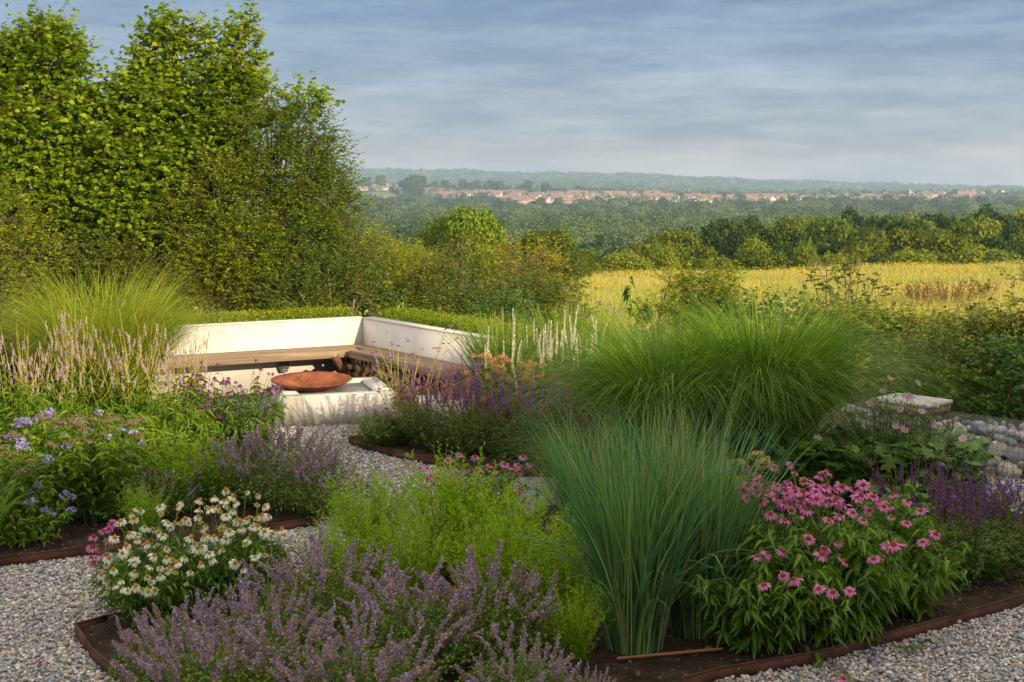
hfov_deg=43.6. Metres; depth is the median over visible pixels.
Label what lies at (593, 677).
catmint
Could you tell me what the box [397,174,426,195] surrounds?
skyline tree
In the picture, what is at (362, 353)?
bench
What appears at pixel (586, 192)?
house
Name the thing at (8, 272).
hedge bush
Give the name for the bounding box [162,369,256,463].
coneflower
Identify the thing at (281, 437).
catmint
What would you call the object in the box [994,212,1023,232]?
woodland tree
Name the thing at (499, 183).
skyline tree
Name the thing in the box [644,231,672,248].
woodland tree
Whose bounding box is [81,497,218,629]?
coneflower
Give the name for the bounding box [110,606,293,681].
catmint
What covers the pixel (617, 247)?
valley tree
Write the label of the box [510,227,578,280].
round tree
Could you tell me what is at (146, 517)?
phlox
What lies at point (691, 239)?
woodland tree
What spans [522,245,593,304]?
scrub bush
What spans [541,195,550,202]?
house
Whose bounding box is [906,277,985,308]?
dock plant
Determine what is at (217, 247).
hawthorn tree
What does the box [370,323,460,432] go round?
verbena
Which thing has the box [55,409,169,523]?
bellflower
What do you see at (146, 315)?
arching grass
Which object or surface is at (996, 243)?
woodland tree
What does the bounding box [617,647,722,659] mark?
drip pipe
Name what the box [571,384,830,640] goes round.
upright grass
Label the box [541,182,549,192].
skyline tree
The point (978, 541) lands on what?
salvia
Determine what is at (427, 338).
garden wall
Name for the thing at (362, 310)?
scrub bush
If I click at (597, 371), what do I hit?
arching grass
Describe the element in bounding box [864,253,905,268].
woodland tree
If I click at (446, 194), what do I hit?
house
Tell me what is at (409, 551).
goldenrod
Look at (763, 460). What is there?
yarrow
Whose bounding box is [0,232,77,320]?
hedge bush
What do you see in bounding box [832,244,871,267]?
woodland tree
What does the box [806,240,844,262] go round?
woodland tree
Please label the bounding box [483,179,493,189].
skyline tree
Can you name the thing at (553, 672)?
catmint
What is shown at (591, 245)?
valley tree
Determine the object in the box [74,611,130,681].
steel edging
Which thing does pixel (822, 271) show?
meadow flowers
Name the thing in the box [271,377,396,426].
fire pit
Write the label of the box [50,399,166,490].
tall phlox
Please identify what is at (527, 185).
skyline tree
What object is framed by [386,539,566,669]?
catmint
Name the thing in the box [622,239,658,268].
woodland tree
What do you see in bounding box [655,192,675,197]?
house
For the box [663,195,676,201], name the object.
house
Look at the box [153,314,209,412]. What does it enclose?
culvers root
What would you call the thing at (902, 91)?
sky
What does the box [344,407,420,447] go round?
cranesbill
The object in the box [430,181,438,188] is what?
skyline tree
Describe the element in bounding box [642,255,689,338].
elder bush
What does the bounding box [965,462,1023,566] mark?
salvia
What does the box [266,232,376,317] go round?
hedge bush
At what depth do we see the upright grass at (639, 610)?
7.00 m
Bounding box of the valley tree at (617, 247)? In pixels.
[597,242,629,253]
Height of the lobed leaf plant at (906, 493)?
0.592 m
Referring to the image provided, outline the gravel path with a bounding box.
[0,392,1023,681]
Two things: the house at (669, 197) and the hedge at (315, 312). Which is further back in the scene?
the house at (669, 197)
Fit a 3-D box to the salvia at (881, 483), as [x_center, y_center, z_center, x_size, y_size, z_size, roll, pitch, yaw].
[2.924,1.139,9.132,0.782,0.730,0.752,0,7,0]
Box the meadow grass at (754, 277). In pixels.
[259,260,1023,379]
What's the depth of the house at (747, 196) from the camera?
2316.38 m
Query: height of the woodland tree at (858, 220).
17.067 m
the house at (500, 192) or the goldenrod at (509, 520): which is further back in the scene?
the house at (500, 192)
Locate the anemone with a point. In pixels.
(841, 458)
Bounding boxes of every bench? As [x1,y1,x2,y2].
[159,344,365,368]
[349,346,474,398]
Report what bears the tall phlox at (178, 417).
on the bed soil at (79, 531)
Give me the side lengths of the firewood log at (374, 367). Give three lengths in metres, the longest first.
0.396 x 0.134 x 0.133 m
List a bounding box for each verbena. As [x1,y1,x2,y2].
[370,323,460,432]
[563,287,621,331]
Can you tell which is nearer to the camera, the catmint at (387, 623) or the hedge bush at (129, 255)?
the catmint at (387, 623)
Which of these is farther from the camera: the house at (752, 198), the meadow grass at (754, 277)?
the house at (752, 198)
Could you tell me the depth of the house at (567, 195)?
2376.71 m
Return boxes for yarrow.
[459,353,513,432]
[494,359,561,431]
[724,451,773,564]
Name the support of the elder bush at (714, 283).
on the ground at (465, 176)
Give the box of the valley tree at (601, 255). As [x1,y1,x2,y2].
[597,251,612,261]
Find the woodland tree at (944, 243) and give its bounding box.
[922,230,975,261]
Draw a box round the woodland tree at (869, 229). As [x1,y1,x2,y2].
[835,223,880,239]
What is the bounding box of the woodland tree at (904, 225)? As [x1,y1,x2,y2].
[886,217,931,238]
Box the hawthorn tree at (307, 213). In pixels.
[202,81,384,320]
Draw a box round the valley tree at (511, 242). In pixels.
[502,238,519,247]
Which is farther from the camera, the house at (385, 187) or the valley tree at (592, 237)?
the house at (385, 187)
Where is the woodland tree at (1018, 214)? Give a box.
[1005,205,1023,218]
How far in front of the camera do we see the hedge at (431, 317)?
16.23 m
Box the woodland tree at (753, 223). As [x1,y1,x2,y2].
[731,214,766,232]
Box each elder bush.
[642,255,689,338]
[648,247,750,326]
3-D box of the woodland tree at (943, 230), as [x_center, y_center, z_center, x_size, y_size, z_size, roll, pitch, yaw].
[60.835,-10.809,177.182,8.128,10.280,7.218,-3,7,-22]
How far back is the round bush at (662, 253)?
91.35 m
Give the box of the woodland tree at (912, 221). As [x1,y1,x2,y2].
[883,215,933,234]
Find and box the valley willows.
[294,200,1023,247]
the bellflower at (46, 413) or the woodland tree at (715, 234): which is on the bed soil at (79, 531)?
the bellflower at (46, 413)
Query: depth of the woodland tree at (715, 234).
167.21 m
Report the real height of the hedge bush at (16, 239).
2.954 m
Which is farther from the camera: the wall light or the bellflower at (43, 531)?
the wall light
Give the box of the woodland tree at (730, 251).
[716,229,762,259]
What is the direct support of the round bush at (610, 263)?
on the ground at (465, 176)
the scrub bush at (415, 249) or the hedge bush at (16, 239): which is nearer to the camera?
the hedge bush at (16, 239)
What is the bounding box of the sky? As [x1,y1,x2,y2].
[0,0,1023,186]
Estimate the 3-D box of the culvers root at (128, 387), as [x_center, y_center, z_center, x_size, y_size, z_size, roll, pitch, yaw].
[-3.487,0.422,11.810,1.066,1.520,0.793,-3,7,-25]
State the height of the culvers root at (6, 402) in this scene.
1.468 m
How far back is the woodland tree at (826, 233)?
168.28 m
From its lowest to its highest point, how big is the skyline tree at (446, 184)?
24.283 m
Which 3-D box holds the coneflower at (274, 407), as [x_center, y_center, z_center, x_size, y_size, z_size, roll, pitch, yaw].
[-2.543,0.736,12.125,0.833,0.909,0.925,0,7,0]
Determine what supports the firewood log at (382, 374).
on the firewood log
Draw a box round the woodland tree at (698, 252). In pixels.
[670,243,717,265]
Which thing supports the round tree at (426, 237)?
on the ground at (465, 176)
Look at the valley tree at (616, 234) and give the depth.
604.36 m
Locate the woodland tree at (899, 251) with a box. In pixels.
[888,249,940,266]
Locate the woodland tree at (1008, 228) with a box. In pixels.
[1000,221,1023,239]
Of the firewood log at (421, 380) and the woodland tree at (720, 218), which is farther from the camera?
the woodland tree at (720, 218)
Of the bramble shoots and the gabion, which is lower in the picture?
the gabion
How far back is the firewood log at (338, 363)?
16.53 m
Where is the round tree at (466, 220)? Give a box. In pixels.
[424,205,507,283]
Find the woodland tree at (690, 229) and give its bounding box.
[677,226,695,234]
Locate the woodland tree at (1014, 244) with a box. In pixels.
[1008,230,1023,257]
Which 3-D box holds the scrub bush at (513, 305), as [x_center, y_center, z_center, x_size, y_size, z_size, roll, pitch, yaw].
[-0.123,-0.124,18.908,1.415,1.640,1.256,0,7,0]
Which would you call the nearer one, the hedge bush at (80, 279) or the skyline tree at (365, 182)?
the hedge bush at (80, 279)
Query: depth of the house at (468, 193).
2546.27 m
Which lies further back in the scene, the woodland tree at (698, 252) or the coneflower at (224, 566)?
the woodland tree at (698, 252)
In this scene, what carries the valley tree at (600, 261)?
on the ground at (465, 176)
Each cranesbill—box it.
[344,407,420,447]
[374,392,443,444]
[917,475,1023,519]
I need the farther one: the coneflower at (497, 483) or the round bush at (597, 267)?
the round bush at (597, 267)
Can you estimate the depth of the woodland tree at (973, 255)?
119.90 m
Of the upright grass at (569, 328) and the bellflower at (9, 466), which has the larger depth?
the upright grass at (569, 328)
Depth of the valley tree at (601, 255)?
192.21 m
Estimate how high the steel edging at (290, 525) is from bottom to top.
0.083 m
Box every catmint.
[108,586,261,681]
[109,465,200,521]
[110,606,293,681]
[168,431,297,504]
[172,568,334,679]
[188,602,364,681]
[206,415,347,511]
[232,521,412,653]
[259,443,379,516]
[266,599,447,681]
[305,556,492,681]
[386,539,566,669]
[454,621,580,681]
[558,659,616,681]
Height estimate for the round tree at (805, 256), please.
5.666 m
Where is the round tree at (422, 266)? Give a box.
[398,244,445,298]
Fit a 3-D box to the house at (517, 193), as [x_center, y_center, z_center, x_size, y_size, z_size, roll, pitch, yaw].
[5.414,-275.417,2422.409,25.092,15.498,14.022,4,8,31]
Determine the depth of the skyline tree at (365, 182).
2970.26 m
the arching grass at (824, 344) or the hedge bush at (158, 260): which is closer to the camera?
the arching grass at (824, 344)
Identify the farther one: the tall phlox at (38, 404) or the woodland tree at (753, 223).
the woodland tree at (753, 223)
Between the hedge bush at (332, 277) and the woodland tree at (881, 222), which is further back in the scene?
the woodland tree at (881, 222)
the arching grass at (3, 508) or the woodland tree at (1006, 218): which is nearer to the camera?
the arching grass at (3, 508)
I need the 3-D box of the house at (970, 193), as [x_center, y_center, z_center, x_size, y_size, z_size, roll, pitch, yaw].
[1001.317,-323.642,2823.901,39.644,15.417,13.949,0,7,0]
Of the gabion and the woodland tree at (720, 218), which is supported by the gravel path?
the gabion
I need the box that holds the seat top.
[871,393,952,415]
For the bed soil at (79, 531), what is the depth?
9.83 m
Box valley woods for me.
[287,193,1023,250]
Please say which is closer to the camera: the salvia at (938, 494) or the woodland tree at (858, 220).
the salvia at (938, 494)
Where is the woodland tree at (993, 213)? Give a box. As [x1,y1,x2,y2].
[971,203,1003,218]
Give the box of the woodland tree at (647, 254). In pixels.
[642,247,692,271]
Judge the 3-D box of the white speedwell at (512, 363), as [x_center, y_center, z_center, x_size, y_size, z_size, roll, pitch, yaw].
[-0.027,0.318,13.722,0.624,1.318,0.924,3,7,21]
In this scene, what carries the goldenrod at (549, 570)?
on the front bed soil at (651, 669)
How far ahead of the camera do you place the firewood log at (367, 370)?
16.38 m
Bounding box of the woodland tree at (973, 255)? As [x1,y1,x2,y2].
[955,243,1012,265]
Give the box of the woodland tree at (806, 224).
[796,214,821,243]
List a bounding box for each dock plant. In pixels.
[896,282,936,306]
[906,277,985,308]
[963,279,999,300]
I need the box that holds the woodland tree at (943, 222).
[922,211,959,229]
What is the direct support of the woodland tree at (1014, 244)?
on the ground at (465, 176)
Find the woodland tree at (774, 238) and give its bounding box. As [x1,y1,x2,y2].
[757,226,806,254]
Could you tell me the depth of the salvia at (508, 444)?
12.19 m
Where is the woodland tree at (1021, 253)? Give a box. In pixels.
[1013,248,1023,262]
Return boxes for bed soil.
[0,414,317,555]
[80,479,1023,681]
[360,406,724,467]
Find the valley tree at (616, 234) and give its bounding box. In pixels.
[607,231,625,245]
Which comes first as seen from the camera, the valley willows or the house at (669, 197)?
the valley willows
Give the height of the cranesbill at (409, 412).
0.517 m
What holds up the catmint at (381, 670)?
on the front bed soil at (651, 669)
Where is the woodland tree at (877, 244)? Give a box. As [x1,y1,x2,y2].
[839,230,890,262]
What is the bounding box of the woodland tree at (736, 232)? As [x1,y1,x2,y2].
[717,225,757,254]
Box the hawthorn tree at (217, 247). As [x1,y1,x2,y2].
[132,137,312,322]
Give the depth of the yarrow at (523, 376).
13.37 m
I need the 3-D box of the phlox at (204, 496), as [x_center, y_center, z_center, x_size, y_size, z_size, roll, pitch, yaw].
[-2.409,1.049,10.365,0.536,0.613,0.510,-1,7,-12]
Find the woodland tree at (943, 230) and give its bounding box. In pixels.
[930,226,973,245]
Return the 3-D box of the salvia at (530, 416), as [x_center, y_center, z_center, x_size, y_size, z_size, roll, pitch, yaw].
[0.387,0.673,12.021,1.124,0.972,1.019,0,7,0]
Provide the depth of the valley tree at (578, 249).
313.00 m
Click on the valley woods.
(961, 206)
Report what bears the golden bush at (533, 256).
on the ground at (465, 176)
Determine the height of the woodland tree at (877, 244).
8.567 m
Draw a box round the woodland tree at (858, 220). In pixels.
[833,205,867,232]
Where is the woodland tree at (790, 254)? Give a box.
[782,246,812,269]
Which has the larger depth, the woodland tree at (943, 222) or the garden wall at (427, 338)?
the woodland tree at (943, 222)
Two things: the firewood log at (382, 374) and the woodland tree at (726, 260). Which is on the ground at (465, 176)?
the woodland tree at (726, 260)
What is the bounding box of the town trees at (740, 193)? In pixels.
[294,180,1023,204]
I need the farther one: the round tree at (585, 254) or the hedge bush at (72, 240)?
the round tree at (585, 254)
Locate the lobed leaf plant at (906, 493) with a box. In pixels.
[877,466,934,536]
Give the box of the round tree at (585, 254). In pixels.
[567,250,596,278]
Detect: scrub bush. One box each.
[323,242,403,315]
[335,233,397,313]
[337,271,415,318]
[348,217,444,319]
[369,230,454,294]
[393,242,486,317]
[401,273,505,320]
[424,224,490,318]
[448,238,532,305]
[453,258,575,330]
[457,279,550,324]
[488,273,601,337]
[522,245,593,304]
[531,275,597,325]
[609,285,701,346]
[652,277,759,339]
[685,281,783,336]
[743,279,835,338]
[769,285,887,351]
[834,288,934,393]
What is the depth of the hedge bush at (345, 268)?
18.73 m
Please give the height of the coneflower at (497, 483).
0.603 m
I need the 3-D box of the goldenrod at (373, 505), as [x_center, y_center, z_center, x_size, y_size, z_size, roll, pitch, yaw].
[-0.905,1.166,8.387,0.773,0.844,0.781,-4,8,-30]
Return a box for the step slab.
[415,394,487,421]
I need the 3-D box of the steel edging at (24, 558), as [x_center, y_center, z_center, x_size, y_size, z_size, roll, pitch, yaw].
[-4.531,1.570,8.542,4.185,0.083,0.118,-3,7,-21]
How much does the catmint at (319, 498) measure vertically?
0.545 m
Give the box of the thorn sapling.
[799,235,901,369]
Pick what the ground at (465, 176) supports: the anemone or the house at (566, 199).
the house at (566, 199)
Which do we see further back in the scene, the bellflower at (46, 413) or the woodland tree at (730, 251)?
the woodland tree at (730, 251)
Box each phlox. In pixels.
[0,378,96,485]
[0,407,7,421]
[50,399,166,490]
[113,475,170,536]
[118,386,222,478]
[135,418,210,514]
[180,432,243,507]
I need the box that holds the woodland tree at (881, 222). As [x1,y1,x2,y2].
[861,213,900,232]
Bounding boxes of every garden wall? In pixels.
[150,316,362,399]
[363,316,496,382]
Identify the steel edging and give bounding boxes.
[0,538,155,566]
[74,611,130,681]
[186,506,319,541]
[348,434,558,476]
[684,594,1023,681]
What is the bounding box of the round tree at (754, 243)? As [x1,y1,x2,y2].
[733,233,777,266]
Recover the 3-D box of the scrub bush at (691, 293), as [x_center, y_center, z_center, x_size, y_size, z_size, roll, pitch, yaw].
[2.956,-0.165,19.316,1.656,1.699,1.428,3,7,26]
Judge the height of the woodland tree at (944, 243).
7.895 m
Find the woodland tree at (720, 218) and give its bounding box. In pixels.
[700,217,727,234]
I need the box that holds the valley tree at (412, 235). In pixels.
[406,231,429,245]
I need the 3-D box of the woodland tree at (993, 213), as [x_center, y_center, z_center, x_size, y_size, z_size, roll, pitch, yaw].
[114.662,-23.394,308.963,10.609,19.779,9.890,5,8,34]
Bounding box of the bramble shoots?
[899,260,1023,339]
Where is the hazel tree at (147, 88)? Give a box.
[62,1,231,315]
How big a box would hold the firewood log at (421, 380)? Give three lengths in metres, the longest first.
0.396 x 0.131 x 0.131 m
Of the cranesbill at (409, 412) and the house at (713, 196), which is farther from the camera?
the house at (713, 196)
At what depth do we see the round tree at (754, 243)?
107.36 m
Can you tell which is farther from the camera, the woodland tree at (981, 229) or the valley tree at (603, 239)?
the valley tree at (603, 239)
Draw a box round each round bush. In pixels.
[590,261,601,274]
[600,248,656,275]
[649,240,682,272]
[681,258,716,271]
[728,247,792,272]
[813,250,850,268]
[882,246,940,268]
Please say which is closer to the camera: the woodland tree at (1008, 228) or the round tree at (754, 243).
the round tree at (754, 243)
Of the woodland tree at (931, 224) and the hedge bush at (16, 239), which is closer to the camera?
the hedge bush at (16, 239)
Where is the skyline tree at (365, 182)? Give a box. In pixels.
[359,178,370,186]
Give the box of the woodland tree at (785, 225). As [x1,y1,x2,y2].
[773,217,806,240]
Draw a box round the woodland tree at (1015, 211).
[1009,203,1023,216]
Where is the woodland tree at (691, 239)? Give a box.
[659,229,703,249]
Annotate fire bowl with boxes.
[271,371,351,391]
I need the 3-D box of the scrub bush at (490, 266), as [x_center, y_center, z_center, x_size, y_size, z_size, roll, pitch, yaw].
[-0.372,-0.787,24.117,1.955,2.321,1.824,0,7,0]
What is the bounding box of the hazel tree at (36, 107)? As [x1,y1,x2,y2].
[0,0,125,330]
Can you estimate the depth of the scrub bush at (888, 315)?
17.18 m
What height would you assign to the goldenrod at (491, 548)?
0.734 m
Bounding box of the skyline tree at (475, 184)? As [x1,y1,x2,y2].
[469,179,481,190]
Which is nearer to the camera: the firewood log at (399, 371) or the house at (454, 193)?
the firewood log at (399, 371)
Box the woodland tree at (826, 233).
[805,213,853,250]
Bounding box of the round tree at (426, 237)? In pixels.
[415,227,458,258]
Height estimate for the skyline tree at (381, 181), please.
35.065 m
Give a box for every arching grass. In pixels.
[0,252,303,429]
[0,448,76,532]
[431,293,919,482]
[480,408,711,481]
[508,272,1023,488]
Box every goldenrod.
[289,509,375,602]
[315,454,433,583]
[359,493,459,609]
[382,438,514,586]
[435,502,546,623]
[455,468,574,603]
[509,503,603,629]
[533,572,617,666]
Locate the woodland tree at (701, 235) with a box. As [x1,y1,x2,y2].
[683,231,704,247]
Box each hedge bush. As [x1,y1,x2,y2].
[0,169,85,323]
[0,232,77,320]
[0,243,43,348]
[4,213,74,316]
[38,246,138,317]
[48,220,224,311]
[58,222,188,306]
[107,249,240,319]
[190,235,317,320]
[244,219,398,317]
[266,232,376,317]
[849,292,962,366]
[859,313,997,406]
[870,311,1014,420]
[898,301,1023,404]
[913,297,1009,334]
[931,318,1023,428]
[944,290,1023,407]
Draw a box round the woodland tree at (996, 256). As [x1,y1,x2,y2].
[976,249,1023,265]
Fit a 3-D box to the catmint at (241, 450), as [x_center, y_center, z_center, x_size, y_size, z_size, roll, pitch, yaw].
[-2.268,1.037,10.502,1.016,0.606,0.972,0,7,0]
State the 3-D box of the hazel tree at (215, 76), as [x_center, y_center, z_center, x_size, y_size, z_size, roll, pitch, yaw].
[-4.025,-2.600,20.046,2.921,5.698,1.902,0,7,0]
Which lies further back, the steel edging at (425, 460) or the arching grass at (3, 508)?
the steel edging at (425, 460)
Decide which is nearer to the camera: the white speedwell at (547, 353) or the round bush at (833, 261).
the white speedwell at (547, 353)
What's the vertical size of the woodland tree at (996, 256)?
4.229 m
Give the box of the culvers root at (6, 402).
[0,323,66,457]
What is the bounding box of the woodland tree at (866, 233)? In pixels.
[858,227,890,244]
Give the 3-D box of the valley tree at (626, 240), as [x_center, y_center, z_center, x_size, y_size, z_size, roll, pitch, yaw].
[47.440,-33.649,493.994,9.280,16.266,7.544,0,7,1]
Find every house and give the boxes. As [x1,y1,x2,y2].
[380,185,389,189]
[438,190,455,197]
[452,191,460,197]
[463,191,470,197]
[490,190,502,196]
[501,194,510,200]
[508,191,521,195]
[511,196,531,203]
[517,197,525,203]
[529,193,537,199]
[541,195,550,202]
[544,192,556,195]
[551,193,570,196]
[562,196,575,202]
[569,190,588,193]
[610,190,626,194]
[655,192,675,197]
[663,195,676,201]
[709,194,722,198]
[745,193,763,200]
[750,195,761,200]
[767,195,775,202]
[929,193,936,197]
[956,191,975,197]
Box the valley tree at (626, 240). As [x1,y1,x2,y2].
[623,233,640,245]
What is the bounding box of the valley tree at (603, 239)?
[582,233,621,249]
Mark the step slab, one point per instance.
(439, 407)
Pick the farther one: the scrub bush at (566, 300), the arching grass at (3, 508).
the scrub bush at (566, 300)
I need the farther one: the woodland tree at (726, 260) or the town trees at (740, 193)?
the town trees at (740, 193)
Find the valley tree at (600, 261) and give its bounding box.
[574,254,617,266]
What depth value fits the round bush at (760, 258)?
97.08 m
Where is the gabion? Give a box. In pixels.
[840,400,1023,478]
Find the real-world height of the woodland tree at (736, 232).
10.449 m
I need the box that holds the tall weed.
[622,271,649,343]
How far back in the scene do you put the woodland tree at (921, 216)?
301.61 m
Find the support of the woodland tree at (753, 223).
on the ground at (465, 176)
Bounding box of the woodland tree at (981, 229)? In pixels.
[949,211,1006,246]
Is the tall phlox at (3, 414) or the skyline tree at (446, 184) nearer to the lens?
the tall phlox at (3, 414)
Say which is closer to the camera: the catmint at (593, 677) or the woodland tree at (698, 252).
the catmint at (593, 677)
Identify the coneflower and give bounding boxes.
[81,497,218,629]
[84,519,124,612]
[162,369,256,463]
[183,487,301,621]
[199,359,270,451]
[203,373,288,460]
[403,452,547,520]
[678,464,843,660]
[771,462,923,653]
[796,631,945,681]
[816,479,973,621]
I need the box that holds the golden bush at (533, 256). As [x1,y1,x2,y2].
[479,230,574,334]
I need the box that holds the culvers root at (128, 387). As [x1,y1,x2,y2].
[78,306,189,437]
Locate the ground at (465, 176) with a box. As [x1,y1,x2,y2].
[5,172,1023,444]
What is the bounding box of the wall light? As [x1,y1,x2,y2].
[278,361,288,372]
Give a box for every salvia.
[388,359,479,451]
[423,354,521,454]
[461,363,563,459]
[493,359,599,462]
[862,449,974,547]
[863,454,1013,590]
[925,458,1023,583]
[934,465,1021,549]
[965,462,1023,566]
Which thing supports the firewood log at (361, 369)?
on the firewood log
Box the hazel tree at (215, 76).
[155,0,345,321]
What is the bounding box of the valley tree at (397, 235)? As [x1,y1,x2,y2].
[371,229,407,246]
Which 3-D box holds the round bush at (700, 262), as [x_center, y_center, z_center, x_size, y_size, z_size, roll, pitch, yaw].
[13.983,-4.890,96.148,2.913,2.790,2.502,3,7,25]
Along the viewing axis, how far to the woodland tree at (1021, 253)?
128.45 m
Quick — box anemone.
[743,375,999,515]
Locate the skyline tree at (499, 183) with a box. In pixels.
[494,180,503,190]
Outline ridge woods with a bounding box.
[291,167,1023,192]
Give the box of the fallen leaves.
[0,445,950,675]
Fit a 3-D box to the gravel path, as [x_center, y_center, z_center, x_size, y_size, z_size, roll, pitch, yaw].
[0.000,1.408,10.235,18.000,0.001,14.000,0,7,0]
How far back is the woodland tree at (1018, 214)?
245.65 m
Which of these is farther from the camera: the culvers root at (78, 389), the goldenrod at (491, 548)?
the culvers root at (78, 389)
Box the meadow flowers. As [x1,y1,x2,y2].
[548,259,1023,294]
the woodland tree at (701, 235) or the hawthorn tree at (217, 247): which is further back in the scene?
the woodland tree at (701, 235)
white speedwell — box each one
[484,309,544,428]
[533,305,606,423]
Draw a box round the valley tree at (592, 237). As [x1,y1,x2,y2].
[582,233,607,241]
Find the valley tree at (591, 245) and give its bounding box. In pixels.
[576,240,606,252]
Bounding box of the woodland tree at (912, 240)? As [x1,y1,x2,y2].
[884,225,933,253]
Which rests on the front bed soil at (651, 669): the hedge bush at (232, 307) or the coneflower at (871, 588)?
the coneflower at (871, 588)
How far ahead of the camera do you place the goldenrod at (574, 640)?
6.88 m
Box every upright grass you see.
[414,298,574,421]
[478,386,796,655]
[511,292,657,410]
[545,313,676,413]
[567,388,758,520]
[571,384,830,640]
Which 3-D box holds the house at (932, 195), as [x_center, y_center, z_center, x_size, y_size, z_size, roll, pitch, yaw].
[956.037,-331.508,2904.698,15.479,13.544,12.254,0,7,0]
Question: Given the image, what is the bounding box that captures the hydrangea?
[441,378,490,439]
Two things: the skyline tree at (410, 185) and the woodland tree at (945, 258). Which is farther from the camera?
the skyline tree at (410, 185)
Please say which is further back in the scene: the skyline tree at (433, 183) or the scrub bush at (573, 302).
the skyline tree at (433, 183)
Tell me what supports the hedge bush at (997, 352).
on the ground at (465, 176)
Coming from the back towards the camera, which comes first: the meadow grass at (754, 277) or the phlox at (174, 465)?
the meadow grass at (754, 277)
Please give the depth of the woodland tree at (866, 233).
165.09 m
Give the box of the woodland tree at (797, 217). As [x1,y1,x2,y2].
[782,214,808,225]
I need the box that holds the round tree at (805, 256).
[789,238,819,269]
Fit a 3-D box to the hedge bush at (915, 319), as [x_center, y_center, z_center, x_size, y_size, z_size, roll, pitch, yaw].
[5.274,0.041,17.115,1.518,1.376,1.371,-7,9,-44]
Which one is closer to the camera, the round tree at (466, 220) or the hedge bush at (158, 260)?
the hedge bush at (158, 260)
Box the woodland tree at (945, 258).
[928,250,966,266]
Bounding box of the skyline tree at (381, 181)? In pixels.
[374,175,386,185]
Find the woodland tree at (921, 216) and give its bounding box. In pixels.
[901,212,929,220]
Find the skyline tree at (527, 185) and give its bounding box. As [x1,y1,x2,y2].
[520,180,532,191]
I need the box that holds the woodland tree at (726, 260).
[713,257,735,271]
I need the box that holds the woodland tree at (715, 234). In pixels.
[702,218,740,255]
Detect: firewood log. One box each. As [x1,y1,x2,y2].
[331,354,347,373]
[344,357,352,361]
[346,363,355,369]
[358,366,364,373]
[365,365,369,374]
[371,363,383,372]
[379,370,389,379]
[392,370,403,376]
[411,376,443,385]
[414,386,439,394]
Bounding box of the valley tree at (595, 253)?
[588,251,618,257]
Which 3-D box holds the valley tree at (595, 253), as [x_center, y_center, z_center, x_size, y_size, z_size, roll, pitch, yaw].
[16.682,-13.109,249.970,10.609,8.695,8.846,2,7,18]
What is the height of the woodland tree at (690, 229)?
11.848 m
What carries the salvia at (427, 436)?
on the bed soil at (426, 452)
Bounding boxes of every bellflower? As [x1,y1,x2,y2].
[0,407,119,527]
[0,431,71,536]
[0,481,76,548]
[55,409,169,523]
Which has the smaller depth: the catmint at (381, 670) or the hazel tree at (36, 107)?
the catmint at (381, 670)
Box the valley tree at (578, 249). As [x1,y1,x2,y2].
[570,244,604,256]
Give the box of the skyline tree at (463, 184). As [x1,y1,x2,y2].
[458,179,468,189]
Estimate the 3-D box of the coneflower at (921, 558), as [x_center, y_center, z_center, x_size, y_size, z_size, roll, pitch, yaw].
[2.311,1.269,7.761,0.978,0.874,1.136,-3,7,-22]
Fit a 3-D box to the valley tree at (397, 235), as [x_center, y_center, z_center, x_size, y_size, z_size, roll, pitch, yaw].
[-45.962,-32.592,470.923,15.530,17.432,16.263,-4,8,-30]
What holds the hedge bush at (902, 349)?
on the ground at (465, 176)
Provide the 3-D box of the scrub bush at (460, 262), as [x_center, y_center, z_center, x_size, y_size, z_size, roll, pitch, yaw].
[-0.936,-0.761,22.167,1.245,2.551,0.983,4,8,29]
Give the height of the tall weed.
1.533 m
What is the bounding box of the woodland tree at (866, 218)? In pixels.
[864,213,881,222]
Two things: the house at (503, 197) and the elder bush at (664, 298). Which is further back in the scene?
the house at (503, 197)
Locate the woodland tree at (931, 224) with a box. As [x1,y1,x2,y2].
[899,211,937,230]
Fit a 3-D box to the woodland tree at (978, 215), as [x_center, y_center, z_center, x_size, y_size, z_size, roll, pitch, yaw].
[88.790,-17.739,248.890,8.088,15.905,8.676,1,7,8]
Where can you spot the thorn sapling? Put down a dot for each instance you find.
(846, 265)
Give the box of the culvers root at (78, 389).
[40,277,118,451]
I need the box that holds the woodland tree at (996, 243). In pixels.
[977,234,1021,253]
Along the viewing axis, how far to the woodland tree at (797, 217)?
303.97 m
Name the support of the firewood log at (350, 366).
on the firewood log
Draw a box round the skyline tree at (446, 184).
[440,180,450,189]
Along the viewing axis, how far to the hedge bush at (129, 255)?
18.61 m
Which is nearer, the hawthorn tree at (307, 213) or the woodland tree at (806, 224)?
the hawthorn tree at (307, 213)
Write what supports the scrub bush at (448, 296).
on the ground at (465, 176)
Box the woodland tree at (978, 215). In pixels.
[961,209,988,225]
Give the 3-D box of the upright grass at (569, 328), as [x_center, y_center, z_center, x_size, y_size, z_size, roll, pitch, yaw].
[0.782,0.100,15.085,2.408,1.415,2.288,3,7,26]
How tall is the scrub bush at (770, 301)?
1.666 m
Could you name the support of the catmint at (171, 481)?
on the bed soil at (79, 531)

